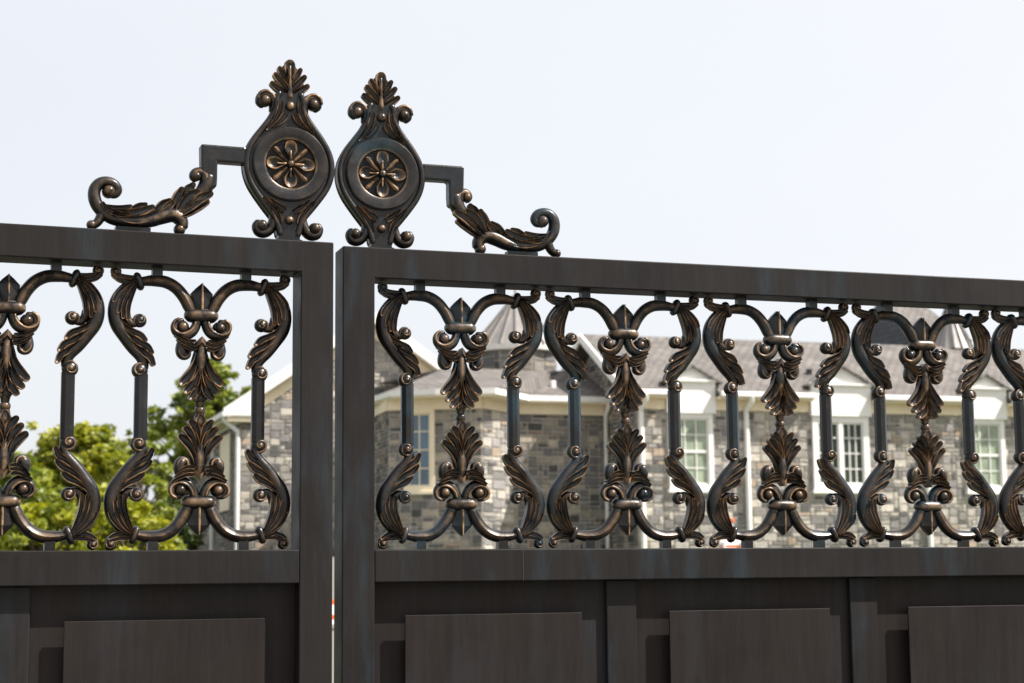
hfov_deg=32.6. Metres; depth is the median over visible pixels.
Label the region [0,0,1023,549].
sky
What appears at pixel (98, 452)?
tree
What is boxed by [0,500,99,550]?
shrub
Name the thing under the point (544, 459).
house
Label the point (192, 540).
dark tree
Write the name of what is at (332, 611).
site barrier
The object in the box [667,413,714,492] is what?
window
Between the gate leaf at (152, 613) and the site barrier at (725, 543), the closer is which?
the gate leaf at (152, 613)
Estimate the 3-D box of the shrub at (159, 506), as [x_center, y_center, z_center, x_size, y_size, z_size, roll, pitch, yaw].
[-5.970,3.560,29.843,1.031,1.741,1.408,-1,-8,0]
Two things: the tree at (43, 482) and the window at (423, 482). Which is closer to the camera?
the tree at (43, 482)
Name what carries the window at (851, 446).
in the house
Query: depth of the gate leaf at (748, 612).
3.61 m
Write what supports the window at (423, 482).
in the house
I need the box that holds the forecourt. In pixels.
[332,557,333,682]
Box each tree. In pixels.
[0,451,63,543]
[24,419,139,547]
[123,435,175,504]
[124,358,250,506]
[144,495,205,549]
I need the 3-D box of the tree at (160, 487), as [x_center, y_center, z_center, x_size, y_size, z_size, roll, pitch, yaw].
[-8.565,3.623,39.948,1.748,2.950,1.946,-1,-8,0]
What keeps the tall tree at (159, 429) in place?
on the ground
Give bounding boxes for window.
[403,408,434,494]
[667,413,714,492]
[811,416,870,493]
[965,419,1006,493]
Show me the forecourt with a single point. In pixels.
(332, 624)
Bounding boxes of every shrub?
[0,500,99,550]
[92,498,183,549]
[136,500,186,549]
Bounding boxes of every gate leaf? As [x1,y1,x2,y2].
[0,59,334,682]
[334,72,1023,682]
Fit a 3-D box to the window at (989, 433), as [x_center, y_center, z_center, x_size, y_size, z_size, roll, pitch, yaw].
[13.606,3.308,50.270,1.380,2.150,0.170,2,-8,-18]
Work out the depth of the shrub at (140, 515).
26.74 m
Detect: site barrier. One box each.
[332,600,333,623]
[719,518,740,547]
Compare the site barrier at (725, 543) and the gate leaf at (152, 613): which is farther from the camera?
the site barrier at (725, 543)
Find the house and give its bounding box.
[188,290,1023,556]

